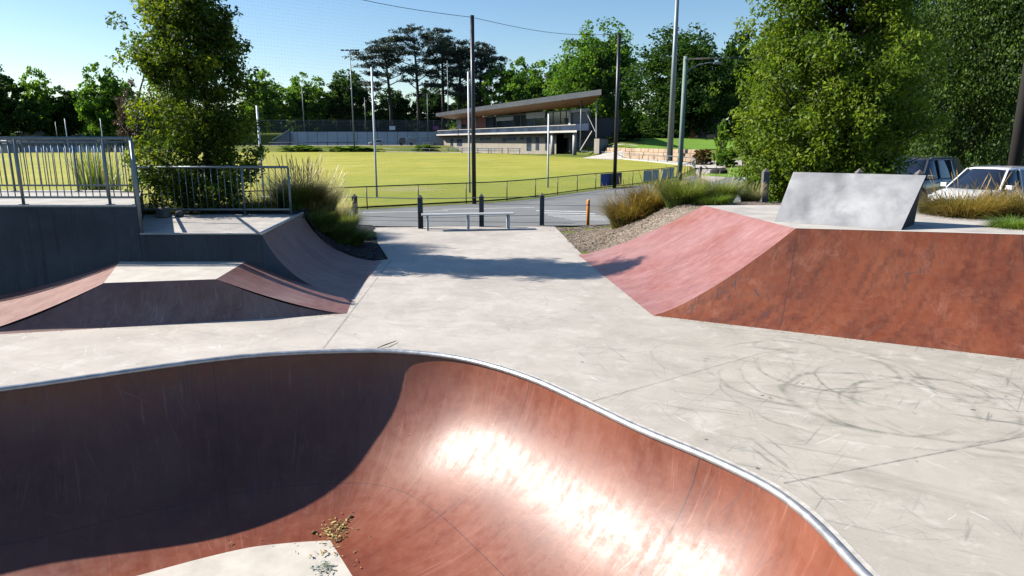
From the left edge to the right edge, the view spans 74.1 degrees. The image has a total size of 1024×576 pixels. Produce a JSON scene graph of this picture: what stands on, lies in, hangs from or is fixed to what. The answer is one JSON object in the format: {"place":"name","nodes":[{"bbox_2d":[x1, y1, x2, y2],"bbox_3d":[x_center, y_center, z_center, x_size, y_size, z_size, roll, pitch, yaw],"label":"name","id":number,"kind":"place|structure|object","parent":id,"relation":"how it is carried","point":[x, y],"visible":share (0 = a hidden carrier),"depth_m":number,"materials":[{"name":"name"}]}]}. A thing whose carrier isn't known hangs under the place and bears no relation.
{"place":"outdoors","nodes":[
{"label":"outdoors","id":0,"kind":"place"},
{"bbox_2d":[0,152,689,207],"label":"field","id":1,"kind":"structure","parent":0,"point":[456,172],"depth_m":66.87,"materials":[{"name":"plant"}]},
{"bbox_2d":[0,64,46,136],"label":"leafy tree","id":2,"kind":"object","parent":1,"relation":"on","point":[12,107],"visible":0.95,"depth_m":187.96,"materials":[{"name":"green plant"}]},
{"bbox_2d":[25,146,67,151],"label":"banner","id":3,"kind":"object","parent":1,"relation":"on","point":[55,149],"visible":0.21,"depth_m":184.11,"materials":[{"name":"fabric"}]},
{"bbox_2d":[8,140,121,151],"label":"clubhouse","id":4,"kind":"structure","parent":1,"relation":"on","point":[76,144],"depth_m":187.90},
{"bbox_2d":[71,62,135,145],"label":"leafy tree","id":5,"kind":"object","parent":1,"relation":"on","point":[102,105],"visible":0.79,"depth_m":191.16,"materials":[{"name":"green plant"}]},
{"bbox_2d":[112,76,153,143],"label":"leafy tree","id":6,"kind":"object","parent":1,"relation":"on","point":[121,119],"visible":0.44,"depth_m":183.51,"materials":[{"name":"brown plant"}]},
{"bbox_2d":[371,67,377,196],"bbox_3d":[-7.196,-7.930,35.481,0.110,6.917,0.110,0,12,0],"label":"goal post","id":7,"kind":"object","parent":1,"relation":"on","point":[373,114],"visible":0.79,"depth_m":35.38,"materials":[{"name":"metal"}]},
{"bbox_2d":[467,72,470,192],"bbox_3d":[-2.448,-8.658,38.635,0.110,7.009,0.110,0,12,0],"label":"goal post","id":8,"kind":"object","parent":1,"relation":"on","point":[468,129],"visible":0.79,"depth_m":38.52,"materials":[{"name":"metal"}]},
{"bbox_2d":[0,0,981,119],"label":"sky","id":9,"kind":"structure","parent":0,"point":[60,38],"materials":[{"name":"blue"}]},
{"bbox_2d":[0,128,1000,258],"bbox_3d":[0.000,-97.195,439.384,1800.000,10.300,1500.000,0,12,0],"label":"ground","id":10,"kind":"structure","parent":0,"point":[266,139],"depth_m":136.44,"materials":[{"name":"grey plant"}]},
{"bbox_2d":[17,66,62,136],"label":"leafy tree","id":11,"kind":"object","parent":10,"relation":"on","point":[39,93],"visible":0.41,"depth_m":196.30,"materials":[{"name":"green plant"}]},
{"bbox_2d":[35,85,92,136],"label":"leafy tree","id":12,"kind":"object","parent":10,"relation":"on","point":[65,107],"visible":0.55,"depth_m":201.14,"materials":[{"name":"green plant"}]},
{"bbox_2d":[236,68,286,132],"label":"leafy tree","id":13,"kind":"object","parent":10,"relation":"on","point":[271,113],"visible":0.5,"depth_m":229.11,"materials":[{"name":"green plant"}]},
{"bbox_2d":[147,203,385,260],"bbox_3d":[-13.150,-1.496,17.289,21.700,1.555,6.570,0,12,0],"label":"garden bed","id":14,"kind":"object","parent":10,"relation":"on","point":[381,253],"visible":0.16,"depth_m":14.65,"materials":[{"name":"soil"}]},
{"bbox_2d":[57,143,116,189],"bbox_3d":[-9.608,-2.722,15.588,1.242,1.598,1.432,-4,13,-19],"label":"grass clump","id":15,"kind":"object","parent":14,"relation":"on","point":[92,175],"visible":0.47,"depth_m":15.45,"materials":[{"name":"plant"}]},
{"bbox_2d":[89,153,130,189],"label":"grass clump","id":16,"kind":"object","parent":14,"relation":"on","point":[116,187],"visible":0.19,"depth_m":16.20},
{"bbox_2d":[105,0,274,214],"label":"young tree","id":17,"kind":"object","parent":14,"relation":"on","point":[179,59],"visible":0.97,"depth_m":13.78,"materials":[{"name":"green plant"}]},
{"bbox_2d":[237,188,282,212],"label":"grass clump","id":18,"kind":"object","parent":14,"relation":"on","point":[249,203],"visible":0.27,"depth_m":14.46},
{"bbox_2d":[249,178,305,207],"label":"grass clump","id":19,"kind":"object","parent":14,"relation":"on","point":[273,201],"visible":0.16,"depth_m":14.85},
{"bbox_2d":[260,174,326,209],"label":"grass clump","id":20,"kind":"object","parent":14,"relation":"on","point":[298,204],"visible":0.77,"depth_m":14.54,"materials":[{"name":"plant"}]},
{"bbox_2d":[254,153,341,194],"bbox_3d":[-4.979,-2.512,15.717,2.425,1.252,2.494,0,12,2],"label":"grass clump","id":21,"kind":"object","parent":14,"relation":"on","point":[301,178],"visible":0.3,"depth_m":15.41,"materials":[{"name":"plant"}]},
{"bbox_2d":[271,170,338,209],"bbox_3d":[-4.594,-2.204,14.973,1.733,0.899,1.715,2,12,10],"label":"grass clump","id":22,"kind":"object","parent":14,"relation":"on","point":[314,203],"visible":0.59,"depth_m":14.80,"materials":[{"name":"plant"}]},
{"bbox_2d":[274,164,360,212],"bbox_3d":[-4.744,-2.455,16.439,2.401,1.205,2.335,-1,12,-5],"label":"grass clump","id":23,"kind":"object","parent":14,"relation":"on","point":[330,201],"visible":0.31,"depth_m":16.33,"materials":[{"name":"plant"}]},
{"bbox_2d":[300,200,346,232],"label":"grass clump","id":24,"kind":"object","parent":14,"relation":"on","point":[322,221],"visible":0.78,"depth_m":14.55,"materials":[{"name":"plant"}]},
{"bbox_2d":[316,206,368,243],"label":"grass clump","id":25,"kind":"object","parent":14,"relation":"on","point":[342,233],"visible":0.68,"depth_m":15.18,"materials":[{"name":"plant"}]},
{"bbox_2d":[325,189,366,215],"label":"grass clump","id":26,"kind":"object","parent":14,"relation":"on","point":[344,209],"visible":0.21,"depth_m":18.54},
{"bbox_2d":[330,201,373,228],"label":"grass clump","id":27,"kind":"object","parent":14,"relation":"on","point":[348,216],"visible":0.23,"depth_m":17.83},
{"bbox_2d":[335,218,378,245],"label":"grass clump","id":28,"kind":"object","parent":14,"relation":"on","point":[358,239],"visible":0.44,"depth_m":15.93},
{"bbox_2d":[272,130,290,144],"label":"stair ramp","id":29,"kind":"structure","parent":10,"relation":"on","point":[285,135],"depth_m":214.42,"materials":[{"name":"white concrete"}]},
{"bbox_2d":[277,145,323,151],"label":"shrub","id":30,"kind":"object","parent":10,"relation":"on","point":[299,149],"visible":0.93,"depth_m":192.17,"materials":[{"name":"green plant"}]},
{"bbox_2d":[267,71,334,119],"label":"leafy tree","id":31,"kind":"object","parent":10,"relation":"on","point":[293,110],"visible":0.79,"depth_m":236.53,"materials":[{"name":"green plant"}]},
{"bbox_2d":[306,146,373,151],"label":"shrub","id":32,"kind":"object","parent":10,"relation":"on","point":[348,148],"visible":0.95,"depth_m":192.64,"materials":[{"name":"green plant"}]},
{"bbox_2d":[318,69,378,119],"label":"leafy tree","id":33,"kind":"object","parent":10,"relation":"on","point":[338,86],"visible":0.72,"depth_m":242.92,"materials":[{"name":"green plant"}]},
{"bbox_2d":[254,120,447,132],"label":"court fence","id":34,"kind":"object","parent":10,"relation":"on","point":[313,125],"visible":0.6,"depth_m":217.89,"materials":[{"name":"grey"}]},
{"bbox_2d":[290,132,436,144],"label":"retaining wall","id":35,"kind":"structure","parent":10,"relation":"on","point":[363,138],"depth_m":215.90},
{"bbox_2d":[342,37,426,119],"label":"umbrella pine","id":36,"kind":"object","parent":10,"relation":"on","point":[388,48],"visible":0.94,"depth_m":224.21,"materials":[{"name":"green plant"}]},
{"bbox_2d":[374,87,415,119],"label":"leafy tree","id":37,"kind":"object","parent":10,"relation":"on","point":[399,103],"visible":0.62,"depth_m":250.32,"materials":[{"name":"green plant"}]},
{"bbox_2d":[10,105,792,137],"bbox_3d":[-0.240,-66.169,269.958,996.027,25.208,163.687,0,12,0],"label":"treeline","id":38,"kind":"object","parent":10,"relation":"on","point":[633,128],"visible":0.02,"depth_m":322.67,"materials":[{"name":"green plant"}]},
{"bbox_2d":[378,23,451,119],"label":"umbrella pine","id":39,"kind":"object","parent":10,"relation":"on","point":[407,38],"visible":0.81,"depth_m":226.97,"materials":[{"name":"green plant"}]},
{"bbox_2d":[143,160,694,208],"bbox_3d":[2.547,-7.175,44.875,9.511,1.075,66.489,10,16,38],"label":"oval fence","id":40,"kind":"object","parent":10,"relation":"on","point":[557,181],"visible":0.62,"depth_m":33.54,"materials":[{"name":"metal"}]},
{"bbox_2d":[600,173,621,186],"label":"banner","id":41,"kind":"object","parent":40,"relation":"attached to","point":[607,179],"visible":0.79,"depth_m":43.51,"materials":[{"name":"fabric"}]},
{"bbox_2d":[643,169,658,181],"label":"banner","id":42,"kind":"object","parent":40,"relation":"attached to","point":[647,174],"visible":0.86,"depth_m":48.42,"materials":[{"name":"fabric"}]},
{"bbox_2d":[409,86,452,125],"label":"leafy tree","id":43,"kind":"object","parent":10,"relation":"on","point":[436,106],"visible":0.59,"depth_m":255.90,"materials":[{"name":"green plant"}]},
{"bbox_2d":[410,27,464,119],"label":"umbrella pine","id":44,"kind":"object","parent":10,"relation":"on","point":[439,42],"visible":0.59,"depth_m":230.89,"materials":[{"name":"green plant"}]},
{"bbox_2d":[430,39,494,109],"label":"umbrella pine","id":45,"kind":"object","parent":10,"relation":"on","point":[455,55],"visible":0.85,"depth_m":226.57,"materials":[{"name":"green plant"}]},
{"bbox_2d":[447,81,489,120],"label":"leafy tree","id":46,"kind":"object","parent":10,"relation":"on","point":[464,105],"visible":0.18,"depth_m":251.07,"materials":[{"name":"green plant"}]},
{"bbox_2d":[459,41,510,116],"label":"umbrella pine","id":47,"kind":"object","parent":10,"relation":"on","point":[481,54],"visible":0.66,"depth_m":229.92,"materials":[{"name":"green plant"}]},
{"bbox_2d":[478,56,545,115],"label":"leafy tree","id":48,"kind":"object","parent":10,"relation":"on","point":[508,84],"visible":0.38,"depth_m":223.21,"materials":[{"name":"green plant"}]},
{"bbox_2d":[436,89,620,154],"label":"pavilion","id":49,"kind":"structure","parent":10,"relation":"on","point":[506,136],"depth_m":150.34,"materials":[{"name":"white concrete"}]},
{"bbox_2d":[515,60,562,112],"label":"leafy tree","id":50,"kind":"object","parent":10,"relation":"on","point":[534,84],"visible":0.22,"depth_m":215.65,"materials":[{"name":"green plant"}]},
{"bbox_2d":[384,148,695,167],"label":"oval fence","id":51,"kind":"object","parent":10,"relation":"on","point":[587,151],"visible":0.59,"depth_m":109.68,"materials":[{"name":"metal"}]},
{"bbox_2d":[541,16,654,133],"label":"leafy tree","id":52,"kind":"object","parent":10,"relation":"on","point":[599,71],"visible":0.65,"depth_m":161.38,"materials":[{"name":"green plant"}]},
{"bbox_2d":[613,33,620,187],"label":"net pole","id":53,"kind":"object","parent":10,"relation":"on","point":[616,109],"visible":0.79,"depth_m":42.57,"materials":[{"name":"metal"}]},
{"bbox_2d":[603,148,698,161],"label":"sandstone wall","id":54,"kind":"structure","parent":10,"relation":"on","point":[653,152],"depth_m":107.32,"materials":[{"name":"stone"}]},
{"bbox_2d":[684,117,721,137],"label":"brick house","id":55,"kind":"structure","parent":10,"relation":"on","point":[715,135],"depth_m":151.14,"materials":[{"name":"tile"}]},
{"bbox_2d":[691,149,715,164],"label":"shrub","id":56,"kind":"object","parent":10,"relation":"on","point":[701,154],"visible":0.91,"depth_m":81.97,"materials":[{"name":"brown plant"}]},
{"bbox_2d":[713,119,728,165],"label":"shrub","id":57,"kind":"object","parent":10,"relation":"on","point":[719,144],"visible":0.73,"depth_m":81.87,"materials":[{"name":"green plant"}]},
{"bbox_2d":[711,149,740,166],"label":"shrub","id":58,"kind":"object","parent":10,"relation":"on","point":[728,156],"visible":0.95,"depth_m":78.01,"materials":[{"name":"green plant"}]},
{"bbox_2d":[706,29,782,137],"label":"leafy tree","id":59,"kind":"object","parent":10,"relation":"on","point":[730,50],"visible":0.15,"depth_m":154.55,"materials":[{"name":"green plant"}]},
{"bbox_2d":[547,201,977,252],"bbox_3d":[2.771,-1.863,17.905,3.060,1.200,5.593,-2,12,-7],"label":"mulch","id":60,"kind":"object","parent":10,"relation":"on","point":[588,233],"visible":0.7,"depth_m":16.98,"materials":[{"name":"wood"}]},
{"bbox_2d":[588,175,661,228],"bbox_3d":[3.144,-2.258,18.029,2.737,1.420,2.708,-2,12,-7],"label":"grass clump","id":61,"kind":"object","parent":60,"relation":"on","point":[621,214],"visible":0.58,"depth_m":17.62,"materials":[{"name":"plant"}]},
{"bbox_2d":[617,166,689,217],"bbox_3d":[3.729,-2.540,17.758,2.528,1.325,2.554,-3,13,-14],"label":"grass clump","id":62,"kind":"object","parent":60,"relation":"on","point":[648,195],"visible":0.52,"depth_m":17.43,"materials":[{"name":"plant"}]},
{"bbox_2d":[645,164,729,207],"bbox_3d":[4.045,-2.416,15.999,2.138,1.026,2.185,-5,13,-22],"label":"grass clump","id":63,"kind":"object","parent":60,"relation":"on","point":[672,196],"visible":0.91,"depth_m":15.72,"materials":[{"name":"plant"}]},
{"bbox_2d":[694,193,740,204],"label":"grass clump","id":64,"kind":"object","parent":60,"relation":"on","point":[714,200],"visible":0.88,"depth_m":15.30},
{"bbox_2d":[686,165,752,202],"bbox_3d":[5.067,-2.539,16.676,2.090,0.981,2.045,-7,14,-29],"label":"grass clump","id":65,"kind":"object","parent":60,"relation":"on","point":[728,189],"visible":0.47,"depth_m":16.33,"materials":[{"name":"plant"}]},
{"bbox_2d":[736,180,770,201],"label":"grass clump","id":66,"kind":"object","parent":60,"relation":"on","point":[750,195],"visible":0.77,"depth_m":16.35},
{"bbox_2d":[760,168,769,201],"bbox_3d":[6.425,-2.544,17.245,0.160,0.991,0.160,0,12,0],"label":"timber bollard","id":67,"kind":"object","parent":60,"relation":"on","point":[765,177],"visible":0.64,"depth_m":17.16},
{"bbox_2d":[705,0,965,202],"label":"broad tree","id":68,"kind":"object","parent":60,"relation":"on","point":[862,116],"visible":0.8,"depth_m":18.39,"materials":[{"name":"green plant"}]},
{"bbox_2d":[917,187,979,214],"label":"grass clump","id":69,"kind":"object","parent":60,"relation":"in","point":[920,209],"visible":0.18,"depth_m":12.45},
{"bbox_2d":[918,169,1022,219],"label":"grass clump","id":70,"kind":"object","parent":60,"relation":"in","point":[967,210],"visible":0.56,"depth_m":11.79,"materials":[{"name":"plant"}]},
{"bbox_2d":[946,181,1023,216],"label":"grass clump","id":71,"kind":"object","parent":60,"relation":"in","point":[995,200],"visible":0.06,"depth_m":12.17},
{"bbox_2d":[955,173,1023,217],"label":"grass clump","id":72,"kind":"object","parent":60,"relation":"in","point":[1016,205],"visible":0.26,"depth_m":12.04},
{"bbox_2d":[878,0,947,156],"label":"leafy tree","id":73,"kind":"object","parent":10,"relation":"on","point":[933,6],"visible":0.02,"depth_m":70.39,"materials":[{"name":"green plant"}]},
{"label":"kerb","id":74,"kind":"structure","parent":10,"relation":"on","visible":0},
{"bbox_2d":[352,194,357,217],"bbox_3d":[-4.728,-2.304,20.447,0.140,1.070,0.140,0,12,0],"label":"timber bollard","id":75,"kind":"object","parent":74,"relation":"on","point":[354,196],"visible":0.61,"depth_m":20.34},
{"bbox_2d":[258,196,539,217],"bbox_3d":[-3.409,-2.424,20.299,8.639,0.578,0.860,0,12,0],"label":"cable rail","id":76,"kind":"object","parent":75,"relation":"attached to","point":[442,198],"visible":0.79,"depth_m":20.25,"materials":[{"name":"metal"}]},
{"bbox_2d":[0,226,1023,575],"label":"pavement","id":77,"kind":"structure","parent":0,"point":[880,458],"depth_m":7.54,"materials":[{"name":"concrete"}]},
{"bbox_2d":[0,190,143,294],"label":"platform","id":78,"kind":"structure","parent":77,"relation":"on","point":[44,241],"depth_m":11.11,"materials":[{"name":"concrete"}]},
{"bbox_2d":[0,141,132,190],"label":"railing","id":79,"kind":"object","parent":78,"relation":"on","point":[68,142],"visible":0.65,"depth_m":13.97,"materials":[{"name":"metal"}]},
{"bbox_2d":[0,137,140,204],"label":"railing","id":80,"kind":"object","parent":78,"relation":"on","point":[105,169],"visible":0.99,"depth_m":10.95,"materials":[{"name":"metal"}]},
{"bbox_2d":[0,262,353,333],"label":"funbox","id":81,"kind":"object","parent":77,"relation":"on","point":[125,294],"visible":1,"depth_m":9.74,"materials":[{"name":"paint"}]},
{"bbox_2d":[139,214,295,294],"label":"platform","id":82,"kind":"structure","parent":77,"relation":"on","point":[210,238],"depth_m":11.15,"materials":[{"name":"concrete"}]},
{"bbox_2d":[129,141,143,232],"bbox_3d":[-6.053,-1.621,10.934,0.055,1.470,0.055,5,13,22],"label":"handrail post","id":83,"kind":"object","parent":82,"relation":"on","point":[134,170],"visible":1,"depth_m":10.91,"materials":[{"name":"metal"}]},
{"bbox_2d":[155,207,183,217],"bbox_3d":[-6.721,-1.487,13.322,0.482,0.200,0.280,-4,13,-17],"label":"rock","id":84,"kind":"object","parent":82,"relation":"on","point":[162,212],"visible":1,"depth_m":13.21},
{"bbox_2d":[136,166,292,215],"bbox_3d":[-5.987,-1.952,13.615,3.143,0.985,0.100,0,12,0],"label":"railing","id":85,"kind":"object","parent":82,"relation":"on","point":[244,208],"visible":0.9,"depth_m":13.60,"materials":[{"name":"metal"}]},
{"bbox_2d":[260,212,381,294],"bbox_3d":[-3.511,-0.742,12.741,1.624,1.069,3.304,-1,12,-3],"label":"quarter pipe","id":86,"kind":"object","parent":77,"relation":"on","point":[296,247],"visible":0.98,"depth_m":12.33,"materials":[{"name":"paint"}]},
{"bbox_2d":[417,195,422,228],"bbox_3d":[-2.680,-2.184,19.841,0.140,1.090,0.140,0,12,0],"label":"timber bollard","id":87,"kind":"object","parent":77,"relation":"on","point":[420,208],"visible":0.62,"depth_m":19.78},
{"bbox_2d":[0,348,879,575],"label":"skate bowl","id":88,"kind":"object","parent":77,"relation":"in","point":[447,464],"visible":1,"depth_m":7.07,"materials":[{"name":"red paint"}]},
{"bbox_2d":[312,512,352,546],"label":"leaf litter","id":89,"kind":"object","parent":88,"relation":"in","point":[341,526],"visible":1,"depth_m":7.08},
{"bbox_2d":[421,212,514,230],"bbox_3d":[-1.271,-1.932,19.676,2.678,0.468,0.395,-2,12,-8],"label":"bench","id":90,"kind":"object","parent":77,"relation":"on","point":[507,214],"visible":1,"depth_m":19.58,"materials":[{"name":"metal"}]},
{"bbox_2d":[479,194,483,226],"bbox_3d":[-0.913,-2.281,20.291,0.140,1.090,0.140,0,12,0],"label":"timber bollard","id":91,"kind":"object","parent":77,"relation":"on","point":[481,209],"visible":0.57,"depth_m":20.21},
{"bbox_2d":[579,205,1023,358],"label":"skate bank","id":92,"kind":"structure","parent":77,"relation":"on","point":[941,282],"depth_m":9.81,"materials":[{"name":"paint"}]},
{"bbox_2d":[976,213,1023,229],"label":"grass clump","id":93,"kind":"object","parent":92,"relation":"on","point":[1010,224],"visible":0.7,"depth_m":10.47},
{"bbox_2d":[349,176,780,225],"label":"road","id":94,"kind":"structure","parent":0,"point":[561,205],"depth_m":28.69,"materials":[{"name":"asphalt"}]},
{"bbox_2d":[470,15,475,203],"bbox_3d":[-1.792,-7.971,31.342,0.200,8.707,0.200,0,12,0],"label":"net pole","id":95,"kind":"object","parent":94,"relation":"on","point":[473,132],"visible":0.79,"depth_m":31.21,"materials":[{"name":"metal"}]},
{"bbox_2d":[218,0,616,208],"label":"sports net","id":96,"kind":"object","parent":95,"relation":"hanging from","point":[429,98],"visible":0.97,"depth_m":29.20,"materials":[{"name":"grey"}]},
{"bbox_2d":[362,207,606,218],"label":"road markings","id":97,"kind":"object","parent":94,"relation":"on","point":[580,216],"visible":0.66,"depth_m":27.83,"materials":[{"name":"paint"}]},
{"bbox_2d":[677,56,721,180],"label":"street light","id":98,"kind":"object","parent":94,"relation":"on","point":[682,120],"visible":0.93,"depth_m":43.08,"materials":[{"name":"metal"}]},
{"bbox_2d":[887,156,962,200],"bbox_3d":[16.489,-4.378,27.994,5.449,2.035,2.598,-9,15,-36],"label":"parked car","id":99,"kind":"object","parent":94,"relation":"on","point":[941,168],"visible":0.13,"depth_m":27.18,"materials":[{"name":"paint"}]},
{"bbox_2d":[878,0,1023,170],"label":"leafy tree","id":100,"kind":"object","parent":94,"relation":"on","point":[990,36],"visible":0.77,"depth_m":33.20,"materials":[{"name":"green plant"}]},
{"bbox_2d":[928,165,1023,198],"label":"parked car","id":101,"kind":"object","parent":94,"relation":"on","point":[974,173],"visible":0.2,"depth_m":23.09,"materials":[{"name":"white paint"}]},
{"bbox_2d":[1007,61,1023,165],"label":"utility pole","id":102,"kind":"object","parent":94,"relation":"on","point":[1016,153],"visible":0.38,"depth_m":29.11,"materials":[{"name":"metal"}]},
{"bbox_2d":[429,152,720,168],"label":"path","id":103,"kind":"structure","parent":0,"point":[676,163],"depth_m":96.48,"materials":[{"name":"concrete"}]},
{"bbox_2d":[666,0,678,160],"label":"light mast","id":104,"kind":"object","parent":103,"relation":"on","point":[672,104],"visible":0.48,"depth_m":95.95,"materials":[{"name":"metal"}]},
{"bbox_2d":[585,144,638,159],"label":"path","id":105,"kind":"structure","parent":0,"point":[611,155],"depth_m":118.11,"materials":[{"name":"concrete"}]},
{"bbox_2d":[618,138,743,149],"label":"lawn","id":106,"kind":"structure","parent":0,"point":[696,143],"depth_m":126.22,"materials":[{"name":"plant"}]},
{"bbox_2d":[605,131,648,140],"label":"shrub","id":107,"kind":"object","parent":106,"relation":"on","point":[626,136],"visible":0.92,"depth_m":131.96,"materials":[{"name":"green plant"}]},
{"bbox_2d":[642,128,667,137],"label":"shrub","id":108,"kind":"object","parent":106,"relation":"on","point":[655,133],"visible":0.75,"depth_m":141.21,"materials":[{"name":"green plant"}]},
{"bbox_2d":[619,22,757,137],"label":"leafy tree","id":109,"kind":"object","parent":106,"relation":"on","point":[701,102],"visible":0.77,"depth_m":138.38,"materials":[{"name":"green plant"}]},
{"bbox_2d":[696,160,755,181],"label":"driveway","id":110,"kind":"structure","parent":0,"point":[710,179],"depth_m":66.68,"materials":[{"name":"concrete"}]},
{"bbox_2d":[775,172,925,229],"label":"angled wall","id":111,"kind":"structure","parent":0,"point":[884,201],"depth_m":10.90,"materials":[{"name":"concrete"}]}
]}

